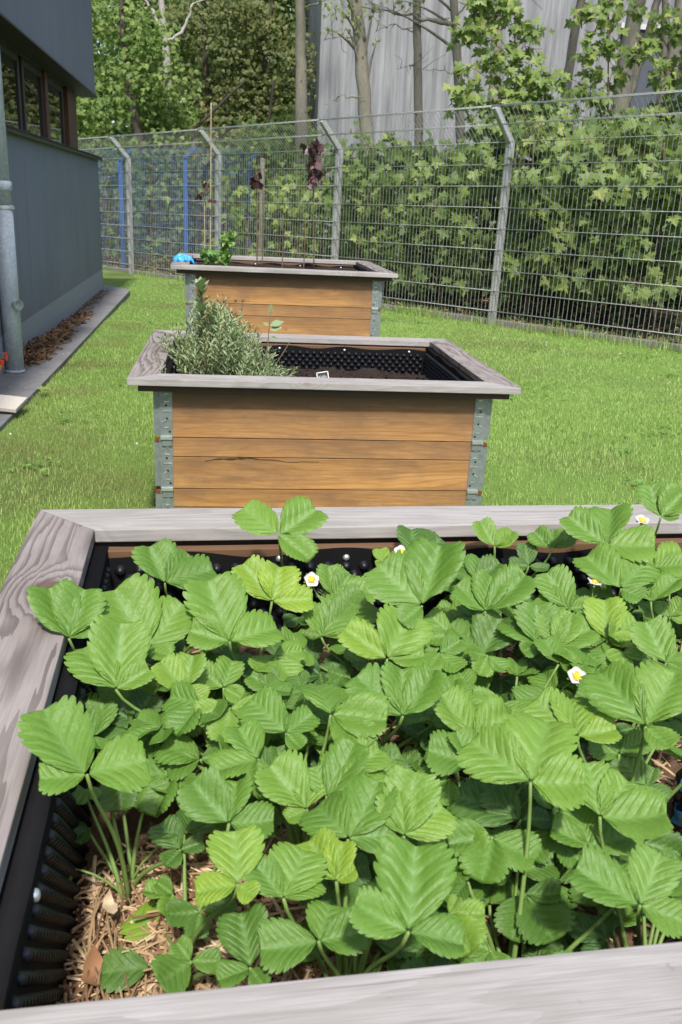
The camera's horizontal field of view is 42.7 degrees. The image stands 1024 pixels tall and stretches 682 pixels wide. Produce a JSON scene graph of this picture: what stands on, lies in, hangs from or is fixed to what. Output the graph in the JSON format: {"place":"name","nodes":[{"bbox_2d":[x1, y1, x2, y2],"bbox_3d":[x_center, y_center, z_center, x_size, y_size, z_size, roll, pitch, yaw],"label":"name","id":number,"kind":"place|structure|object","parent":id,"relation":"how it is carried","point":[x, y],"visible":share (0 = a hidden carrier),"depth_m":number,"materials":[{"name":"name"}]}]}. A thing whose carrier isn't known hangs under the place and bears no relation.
{"place":"outdoors","nodes":[
{"label":"outdoors","id":0,"kind":"place"},
{"bbox_2d":[0,0,102,375],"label":"grey building","id":1,"kind":"structure","parent":0,"point":[51,272],"depth_m":7.54,"materials":[{"name":"paint"}]},
{"bbox_2d":[0,41,22,129],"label":"window","id":2,"kind":"structure","parent":1,"relation":"in","point":[9,58],"depth_m":7.12,"materials":[{"name":"glass"}]},
{"bbox_2d":[18,56,45,137],"bbox_3d":[-2.853,-3.727,7.973,0.102,0.664,0.980,0,20,-8],"label":"window","id":3,"kind":"structure","parent":1,"relation":"in","point":[31,85],"depth_m":7.91,"materials":[{"name":"glass"}]},
{"bbox_2d":[47,76,65,144],"bbox_3d":[-3.021,-4.139,9.109,0.102,0.664,1.020,0,20,-8],"label":"window","id":4,"kind":"structure","parent":1,"relation":"in","point":[55,90],"depth_m":9.18,"materials":[{"name":"glass"}]},
{"bbox_2d":[0,285,129,430],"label":"pavement","id":5,"kind":"structure","parent":0,"point":[109,303],"depth_m":6.45,"materials":[{"name":"concrete"}]},
{"bbox_2d":[0,394,26,412],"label":"loose tile","id":6,"kind":"object","parent":5,"relation":"on","point":[12,404],"visible":1,"depth_m":4.87,"materials":[{"name":"stone"}]},
{"bbox_2d":[23,309,94,366],"bbox_3d":[-2.388,-1.586,7.498,0.288,0.130,3.071,0,20,-7],"label":"heap of dry roots","id":7,"kind":"object","parent":5,"relation":"on","point":[40,348],"visible":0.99,"depth_m":6.89,"materials":[{"name":"plant"}]},
{"bbox_2d":[0,200,681,590],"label":"ground","id":8,"kind":"structure","parent":0,"point":[114,278],"depth_m":5.33,"materials":[{"name":"green plant"}]},
{"bbox_2d":[76,0,134,176],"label":"woodland tree","id":9,"kind":"object","parent":8,"relation":"on","point":[114,36],"visible":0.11,"depth_m":17.88,"materials":[{"name":"green plant"}]},
{"bbox_2d":[78,136,152,256],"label":"shrub","id":10,"kind":"object","parent":8,"relation":"on","point":[110,234],"visible":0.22,"depth_m":16.75,"materials":[{"name":"green plant"}]},
{"bbox_2d":[76,0,206,187],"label":"woodland tree","id":11,"kind":"object","parent":8,"relation":"on","point":[127,54],"visible":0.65,"depth_m":16.69,"materials":[{"name":"green plant"}]},
{"bbox_2d":[108,132,189,254],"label":"shrub","id":12,"kind":"object","parent":8,"relation":"on","point":[140,207],"visible":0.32,"depth_m":16.41,"materials":[{"name":"green plant"}]},
{"bbox_2d":[76,0,237,236],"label":"woodland tree","id":13,"kind":"object","parent":8,"relation":"on","point":[101,92],"visible":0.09,"depth_m":21.36,"materials":[{"name":"green plant"}]},
{"bbox_2d":[100,0,222,173],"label":"woodland tree","id":14,"kind":"object","parent":8,"relation":"on","point":[177,125],"visible":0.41,"depth_m":17.84,"materials":[{"name":"green plant"}]},
{"bbox_2d":[145,180,191,256],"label":"maple sapling","id":15,"kind":"object","parent":8,"relation":"on","point":[170,217],"visible":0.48,"depth_m":15.79,"materials":[{"name":"green plant"}]},
{"bbox_2d":[85,147,256,267],"bbox_3d":[-3.129,-5.200,15.001,3.486,2.159,0.088,1,20,-6],"label":"blue fence","id":16,"kind":"object","parent":8,"relation":"on","point":[185,168],"visible":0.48,"depth_m":14.96,"materials":[{"name":"metal"}]},
{"bbox_2d":[80,0,293,226],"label":"wood","id":17,"kind":"object","parent":8,"relation":"on","point":[118,130],"visible":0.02,"depth_m":28.61,"materials":[{"name":"green plant"}]},
{"bbox_2d":[156,132,236,253],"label":"shrub","id":18,"kind":"object","parent":8,"relation":"on","point":[197,221],"visible":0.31,"depth_m":16.33,"materials":[{"name":"green plant"}]},
{"bbox_2d":[161,80,263,236],"bbox_3d":[-2.530,-7.048,17.939,2.341,3.359,1.802,-7,22,-26],"label":"woodland tree","id":19,"kind":"object","parent":8,"relation":"on","point":[220,119],"visible":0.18,"depth_m":17.55,"materials":[{"name":"green plant"}]},
{"bbox_2d":[138,0,288,243],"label":"woodland tree","id":20,"kind":"object","parent":8,"relation":"on","point":[235,18],"visible":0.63,"depth_m":18.66,"materials":[{"name":"green plant"}]},
{"bbox_2d":[197,174,247,253],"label":"maple sapling","id":21,"kind":"object","parent":8,"relation":"on","point":[227,191],"visible":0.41,"depth_m":13.87,"materials":[{"name":"green plant"}]},
{"bbox_2d":[194,134,274,254],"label":"shrub","id":22,"kind":"object","parent":8,"relation":"on","point":[239,158],"visible":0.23,"depth_m":16.21,"materials":[{"name":"green plant"}]},
{"bbox_2d":[183,0,309,236],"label":"woodland tree","id":23,"kind":"object","parent":8,"relation":"on","point":[281,3],"visible":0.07,"depth_m":21.01,"materials":[{"name":"green plant"}]},
{"bbox_2d":[221,189,275,256],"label":"maple sapling","id":24,"kind":"object","parent":8,"relation":"on","point":[235,222],"visible":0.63,"depth_m":13.54,"materials":[{"name":"green plant"}]},
{"bbox_2d":[207,0,316,244],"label":"woodland tree","id":25,"kind":"object","parent":8,"relation":"on","point":[288,54],"visible":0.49,"depth_m":18.82,"materials":[{"name":"green plant"}]},
{"bbox_2d":[217,81,325,243],"bbox_3d":[-1.464,-6.952,17.783,2.451,3.306,2.052,0,20,-7],"label":"woodland tree","id":26,"kind":"object","parent":8,"relation":"on","point":[277,119],"visible":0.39,"depth_m":17.32,"materials":[{"name":"green plant"}]},
{"bbox_2d":[258,168,306,256],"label":"maple sapling","id":27,"kind":"object","parent":8,"relation":"on","point":[269,210],"visible":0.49,"depth_m":12.80,"materials":[{"name":"green plant"}]},
{"bbox_2d":[238,133,327,257],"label":"shrub","id":28,"kind":"object","parent":8,"relation":"on","point":[287,156],"visible":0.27,"depth_m":14.46,"materials":[{"name":"green plant"}]},
{"bbox_2d":[170,253,397,336],"bbox_3d":[-0.435,-1.316,6.073,1.410,0.808,1.177,0,20,-8],"label":"raised bed","id":29,"kind":"object","parent":8,"relation":"on","point":[322,302],"visible":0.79,"depth_m":5.53,"materials":[{"name":"wood"}]},
{"bbox_2d":[196,262,355,270],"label":"dark soil","id":30,"kind":"structure","parent":29,"relation":"in","point":[288,266],"depth_m":6.23,"materials":[{"name":"brown soil"}]},
{"bbox_2d":[216,230,236,265],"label":"leafy herb","id":31,"kind":"object","parent":30,"relation":"on","point":[225,254],"visible":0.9,"depth_m":5.74,"materials":[{"name":"green plant"}]},
{"bbox_2d":[249,168,263,266],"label":"purple sapling","id":32,"kind":"object","parent":30,"relation":"on","point":[255,183],"visible":0.99,"depth_m":5.65,"materials":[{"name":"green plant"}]},
{"bbox_2d":[299,138,323,268],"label":"purple sapling","id":33,"kind":"object","parent":30,"relation":"on","point":[315,165],"visible":0.98,"depth_m":5.63,"materials":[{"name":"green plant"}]},
{"bbox_2d":[272,177,323,257],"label":"maple sapling","id":34,"kind":"object","parent":8,"relation":"on","point":[293,212],"visible":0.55,"depth_m":12.46,"materials":[{"name":"green plant"}]},
{"bbox_2d":[294,0,325,256],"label":"maple tree","id":35,"kind":"object","parent":8,"relation":"on","point":[300,78],"visible":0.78,"depth_m":15.38,"materials":[{"name":"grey plant"}]},
{"bbox_2d":[270,135,355,258],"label":"shrub","id":36,"kind":"object","parent":8,"relation":"on","point":[304,165],"visible":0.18,"depth_m":13.89,"materials":[{"name":"green plant"}]},
{"bbox_2d":[295,176,333,258],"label":"maple sapling","id":37,"kind":"object","parent":8,"relation":"on","point":[316,222],"visible":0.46,"depth_m":11.89,"materials":[{"name":"green plant"}]},
{"bbox_2d":[127,330,521,508],"bbox_3d":[-0.125,-0.367,3.745,1.410,0.612,1.177,0,20,-7],"label":"raised bed","id":38,"kind":"object","parent":8,"relation":"on","point":[230,441],"visible":0.85,"depth_m":3.24,"materials":[{"name":"wood"}]},
{"bbox_2d":[270,365,428,379],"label":"black soil","id":39,"kind":"structure","parent":38,"relation":"in","point":[367,373],"depth_m":3.90,"materials":[{"name":"brown soil"}]},
{"bbox_2d":[191,276,235,374],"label":"sage plant","id":40,"kind":"object","parent":39,"relation":"on","point":[200,284],"visible":0.73,"depth_m":3.32,"materials":[{"name":"green plant"}]},
{"bbox_2d":[129,293,298,376],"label":"lavender bush","id":41,"kind":"object","parent":39,"relation":"on","point":[232,356],"visible":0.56,"depth_m":3.40,"materials":[{"name":"green plant"}]},
{"bbox_2d":[0,504,681,1023],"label":"raised bed","id":42,"kind":"object","parent":8,"relation":"on","point":[42,854],"visible":0.2,"depth_m":0.86,"materials":[{"name":"wood"}]},
{"bbox_2d":[55,636,681,1004],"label":"straw mulch","id":43,"kind":"object","parent":42,"relation":"in","point":[108,936],"visible":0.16,"depth_m":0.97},
{"bbox_2d":[81,944,102,985],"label":"dead leaf","id":44,"kind":"object","parent":43,"relation":"on","point":[94,958],"visible":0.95,"depth_m":0.91,"materials":[{"name":"plant"}]},
{"bbox_2d":[16,692,224,916],"bbox_3d":[-0.242,0.310,1.006,0.229,0.308,0.324,0,20,-7],"label":"strawberry plant","id":45,"kind":"object","parent":43,"relation":"on","point":[61,741],"visible":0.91,"depth_m":0.88,"materials":[{"name":"green plant"}]},
{"bbox_2d":[26,573,238,758],"bbox_3d":[-0.247,0.230,1.250,0.241,0.306,0.296,14,23,29],"label":"strawberry plant","id":46,"kind":"object","parent":43,"relation":"on","point":[67,608],"visible":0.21,"depth_m":1.18,"materials":[{"name":"green plant"}]},
{"bbox_2d":[64,614,308,840],"bbox_3d":[-0.149,0.265,1.124,0.298,0.240,0.316,-16,27,-42],"label":"strawberry plant","id":47,"kind":"object","parent":43,"relation":"on","point":[112,653],"visible":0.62,"depth_m":1.10,"materials":[{"name":"green plant"}]},
{"bbox_2d":[131,538,242,654],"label":"strawberry plant","id":48,"kind":"object","parent":43,"relation":"on","point":[163,559],"visible":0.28,"depth_m":1.42,"materials":[{"name":"green plant"}]},
{"bbox_2d":[100,767,273,993],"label":"strawberry plant","id":49,"kind":"object","parent":43,"relation":"on","point":[209,798],"visible":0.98,"depth_m":0.84,"materials":[{"name":"green plant"}]},
{"bbox_2d":[147,554,344,724],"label":"strawberry plant","id":50,"kind":"object","parent":43,"relation":"on","point":[216,605],"visible":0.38,"depth_m":1.22,"materials":[{"name":"green plant"}]},
{"bbox_2d":[231,495,374,641],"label":"strawberry plant","id":51,"kind":"object","parent":43,"relation":"on","point":[301,516],"visible":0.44,"depth_m":1.40,"materials":[{"name":"green plant"}]},
{"bbox_2d":[206,684,415,908],"bbox_3d":[-0.022,0.331,0.998,0.268,0.214,0.288,0,20,-7],"label":"strawberry plant","id":52,"kind":"object","parent":43,"relation":"on","point":[282,776],"visible":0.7,"depth_m":0.99,"materials":[{"name":"green plant"}]},
{"bbox_2d":[244,765,465,977],"bbox_3d":[0.045,0.390,0.831,0.230,0.275,0.270,16,23,32],"label":"strawberry plant","id":53,"kind":"object","parent":43,"relation":"on","point":[402,895],"visible":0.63,"depth_m":0.80,"materials":[{"name":"green plant"}]},
{"bbox_2d":[265,604,487,774],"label":"strawberry plant","id":54,"kind":"object","parent":43,"relation":"on","point":[417,687],"visible":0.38,"depth_m":1.14,"materials":[{"name":"green plant"}]},
{"bbox_2d":[281,537,494,741],"bbox_3d":[0.071,0.189,1.302,0.306,0.300,0.261,19,25,38],"label":"strawberry plant","id":55,"kind":"object","parent":43,"relation":"on","point":[413,576],"visible":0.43,"depth_m":1.28,"materials":[{"name":"green plant"}]},
{"bbox_2d":[372,525,446,607],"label":"strawberry plant","id":56,"kind":"object","parent":43,"relation":"on","point":[406,536],"visible":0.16,"depth_m":1.56,"materials":[{"name":"green plant"}]},
{"bbox_2d":[401,562,558,713],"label":"strawberry plant","id":57,"kind":"object","parent":43,"relation":"on","point":[478,621],"visible":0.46,"depth_m":1.30,"materials":[{"name":"green plant"}]},
{"bbox_2d":[398,676,582,901],"bbox_3d":[0.175,0.347,1.030,0.221,0.202,0.333,0,20,-7],"label":"strawberry plant","id":58,"kind":"object","parent":43,"relation":"on","point":[477,807],"visible":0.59,"depth_m":0.95,"materials":[{"name":"green plant"}]},
{"bbox_2d":[435,516,576,617],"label":"strawberry plant","id":59,"kind":"object","parent":43,"relation":"on","point":[485,530],"visible":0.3,"depth_m":1.55,"materials":[{"name":"green plant"}]},
{"bbox_2d":[425,628,594,761],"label":"strawberry plant","id":60,"kind":"object","parent":43,"relation":"on","point":[548,646],"visible":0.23,"depth_m":1.22,"materials":[{"name":"green plant"}]},
{"bbox_2d":[406,711,667,966],"bbox_3d":[0.189,0.386,0.857,0.250,0.283,0.288,0,20,-7],"label":"strawberry plant","id":61,"kind":"object","parent":43,"relation":"on","point":[522,746],"visible":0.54,"depth_m":0.88,"materials":[{"name":"green plant"}]},
{"bbox_2d":[512,542,659,689],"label":"strawberry plant","id":62,"kind":"object","parent":43,"relation":"on","point":[601,565],"visible":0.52,"depth_m":1.40,"materials":[{"name":"green plant"}]},
{"bbox_2d":[510,660,681,906],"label":"strawberry plant","id":63,"kind":"object","parent":43,"relation":"on","point":[648,693],"visible":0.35,"depth_m":1.03,"materials":[{"name":"green plant"}]},
{"bbox_2d":[511,608,681,761],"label":"strawberry plant","id":64,"kind":"object","parent":43,"relation":"on","point":[655,637],"visible":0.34,"depth_m":1.24,"materials":[{"name":"green plant"}]},
{"bbox_2d":[518,760,681,957],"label":"strawberry plant","id":65,"kind":"object","parent":43,"relation":"on","point":[633,814],"visible":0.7,"depth_m":0.88,"materials":[{"name":"green plant"}]},
{"bbox_2d":[559,481,681,621],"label":"strawberry plant","id":66,"kind":"object","parent":43,"relation":"on","point":[595,524],"visible":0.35,"depth_m":1.49,"materials":[{"name":"green plant"}]},
{"bbox_2d":[601,570,681,668],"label":"strawberry plant","id":67,"kind":"object","parent":43,"relation":"on","point":[665,584],"visible":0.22,"depth_m":1.44,"materials":[{"name":"green plant"}]},
{"bbox_2d":[670,768,681,832],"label":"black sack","id":68,"kind":"object","parent":43,"relation":"on","point":[676,809],"visible":0.86,"depth_m":1.12,"materials":[{"name":"plastic"}]},
{"bbox_2d":[6,316,679,489],"bbox_3d":[0.639,-1.113,6.629,4.959,0.188,7.328,0,20,-7],"label":"clover","id":69,"kind":"object","parent":8,"relation":"on","point":[389,317],"visible":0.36,"depth_m":4.99,"materials":[{"name":"green plant"}]},
{"bbox_2d":[321,158,390,260],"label":"maple sapling","id":70,"kind":"object","parent":8,"relation":"on","point":[354,174],"visible":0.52,"depth_m":10.52,"materials":[{"name":"green plant"}]},
{"bbox_2d":[311,132,415,270],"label":"shrub","id":71,"kind":"object","parent":8,"relation":"on","point":[370,157],"visible":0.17,"depth_m":11.55,"materials":[{"name":"green plant"}]},
{"bbox_2d":[318,0,422,238],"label":"maple tree","id":72,"kind":"object","parent":8,"relation":"on","point":[358,44],"visible":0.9,"depth_m":11.91,"materials":[{"name":"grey plant"}]},
{"bbox_2d":[335,120,411,197],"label":"maple sapling","id":73,"kind":"object","parent":8,"relation":"on","point":[348,153],"visible":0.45,"depth_m":11.45,"materials":[{"name":"green plant"}]},
{"bbox_2d":[348,169,408,299],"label":"maple sapling","id":74,"kind":"object","parent":8,"relation":"on","point":[376,229],"visible":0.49,"depth_m":10.39,"materials":[{"name":"green plant"}]},
{"bbox_2d":[78,90,681,349],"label":"wire fence","id":75,"kind":"object","parent":8,"relation":"on","point":[508,164],"visible":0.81,"depth_m":9.35,"materials":[{"name":"grey metal"}]},
{"bbox_2d":[101,238,681,341],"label":"ground cover","id":76,"kind":"object","parent":8,"relation":"on","point":[564,309],"visible":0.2,"depth_m":9.55,"materials":[{"name":"green plant"}]},
{"bbox_2d":[102,265,681,350],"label":"concrete edging","id":77,"kind":"object","parent":8,"relation":"on","point":[512,324],"visible":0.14,"depth_m":8.93,"materials":[{"name":"grey concrete"}]},
{"bbox_2d":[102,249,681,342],"bbox_3d":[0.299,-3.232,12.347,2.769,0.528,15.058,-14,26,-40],"label":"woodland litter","id":78,"kind":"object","parent":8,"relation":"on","point":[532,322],"visible":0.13,"depth_m":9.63,"materials":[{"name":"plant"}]},
{"bbox_2d":[374,0,430,261],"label":"maple tree","id":79,"kind":"object","parent":8,"relation":"on","point":[417,72],"visible":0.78,"depth_m":12.87,"materials":[{"name":"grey plant"}]},
{"bbox_2d":[375,162,432,303],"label":"maple sapling","id":80,"kind":"object","parent":8,"relation":"on","point":[390,254],"visible":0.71,"depth_m":10.23,"materials":[{"name":"green plant"}]},
{"bbox_2d":[137,268,681,354],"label":"long grass","id":81,"kind":"structure","parent":8,"relation":"on","point":[415,311],"depth_m":8.52,"materials":[{"name":"green plant"}]},
{"bbox_2d":[365,0,466,231],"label":"maple tree","id":82,"kind":"object","parent":8,"relation":"on","point":[452,8],"visible":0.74,"depth_m":12.65,"materials":[{"name":"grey plant"}]},
{"bbox_2d":[376,130,475,295],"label":"shrub","id":83,"kind":"object","parent":8,"relation":"on","point":[422,204],"visible":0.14,"depth_m":11.04,"materials":[{"name":"green plant"}]},
{"bbox_2d":[399,152,470,303],"bbox_3d":[1.089,-3.249,10.138,0.724,1.740,1.146,18,25,37],"label":"maple sapling","id":84,"kind":"object","parent":8,"relation":"on","point":[417,239],"visible":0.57,"depth_m":9.92,"materials":[{"name":"green plant"}]},
{"bbox_2d":[433,138,496,308],"bbox_3d":[1.359,-3.154,9.686,0.737,1.865,1.034,0,20,-7],"label":"maple sapling","id":85,"kind":"object","parent":8,"relation":"on","point":[487,151],"visible":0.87,"depth_m":9.57,"materials":[{"name":"green plant"}]},
{"bbox_2d":[413,142,516,292],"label":"shrub","id":86,"kind":"object","parent":8,"relation":"on","point":[470,166],"visible":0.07,"depth_m":10.82,"materials":[{"name":"green plant"}]},
{"bbox_2d":[290,0,681,247],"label":"cladded hall","id":87,"kind":"structure","parent":8,"relation":"on","point":[392,87],"depth_m":18.43,"materials":[{"name":"grey metal"}]},
{"bbox_2d":[442,0,579,298],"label":"maple sapling","id":88,"kind":"object","parent":8,"relation":"on","point":[536,84],"visible":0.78,"depth_m":9.28,"materials":[{"name":"green plant"}]},
{"bbox_2d":[479,0,542,276],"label":"maple tree","id":89,"kind":"object","parent":8,"relation":"on","point":[485,221],"visible":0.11,"depth_m":10.45,"materials":[{"name":"grey plant"}]},
{"bbox_2d":[481,114,557,314],"bbox_3d":[1.878,-2.999,8.983,0.878,2.046,0.881,0,20,-7],"label":"maple sapling","id":90,"kind":"object","parent":8,"relation":"on","point":[515,225],"visible":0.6,"depth_m":8.89,"materials":[{"name":"green plant"}]},
{"bbox_2d":[479,106,592,298],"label":"shrub","id":91,"kind":"object","parent":8,"relation":"on","point":[497,152],"visible":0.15,"depth_m":10.07,"materials":[{"name":"green plant"}]},
{"bbox_2d":[519,114,599,317],"bbox_3d":[2.233,-2.977,8.917,0.916,2.054,1.178,0,20,-7],"label":"maple sapling","id":92,"kind":"object","parent":8,"relation":"on","point":[529,213],"visible":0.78,"depth_m":8.70,"materials":[{"name":"green plant"}]},
{"bbox_2d":[560,0,584,114],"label":"maple tree","id":93,"kind":"object","parent":8,"relation":"on","point":[572,44],"visible":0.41,"depth_m":13.93,"materials":[{"name":"grey plant"}]},
{"bbox_2d":[533,115,622,301],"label":"shrub","id":94,"kind":"object","parent":8,"relation":"on","point":[573,183],"visible":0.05,"depth_m":9.72,"materials":[{"name":"green plant"}]},
{"bbox_2d":[551,117,629,321],"bbox_3d":[2.539,-2.853,8.644,0.887,2.002,1.219,0,20,-7],"label":"maple sapling","id":95,"kind":"object","parent":8,"relation":"on","point":[599,190],"visible":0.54,"depth_m":8.54,"materials":[{"name":"green plant"}]},
{"bbox_2d":[554,0,647,156],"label":"maple sapling","id":96,"kind":"object","parent":8,"relation":"on","point":[602,22],"visible":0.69,"depth_m":9.65,"materials":[{"name":"green plant"}]},
{"bbox_2d":[577,110,664,324],"bbox_3d":[2.759,-2.804,8.478,0.790,2.019,0.991,10,21,18],"label":"maple sapling","id":97,"kind":"object","parent":8,"relation":"on","point":[623,238],"visible":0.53,"depth_m":8.28,"materials":[{"name":"green plant"}]},
{"bbox_2d":[589,113,677,300],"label":"shrub","id":98,"kind":"object","parent":8,"relation":"on","point":[624,224],"visible":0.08,"depth_m":9.22,"materials":[{"name":"green plant"}]},
{"bbox_2d":[609,0,671,155],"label":"maple tree","id":99,"kind":"object","parent":8,"relation":"on","point":[634,71],"visible":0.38,"depth_m":11.76,"materials":[{"name":"grey plant"}]},
{"bbox_2d":[614,2,681,150],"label":"maple sapling","id":100,"kind":"object","parent":8,"relation":"on","point":[648,49],"visible":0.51,"depth_m":9.48,"materials":[{"name":"green plant"}]},
{"bbox_2d":[615,116,681,326],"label":"maple sapling","id":101,"kind":"object","parent":8,"relation":"on","point":[649,204],"visible":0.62,"depth_m":8.11,"materials":[{"name":"green plant"}]},
{"bbox_2d":[636,114,681,304],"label":"shrub","id":102,"kind":"object","parent":8,"relation":"on","point":[674,125],"visible":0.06,"depth_m":9.29,"materials":[{"name":"green plant"}]},
{"bbox_2d":[647,126,681,297],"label":"maple sapling","id":103,"kind":"object","parent":8,"relation":"on","point":[672,194],"visible":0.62,"depth_m":7.96,"materials":[{"name":"green plant"}]},
{"bbox_2d":[654,0,681,167],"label":"maple tree","id":104,"kind":"object","parent":8,"relation":"on","point":[673,52],"visible":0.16,"depth_m":11.31,"materials":[{"name":"grey plant"}]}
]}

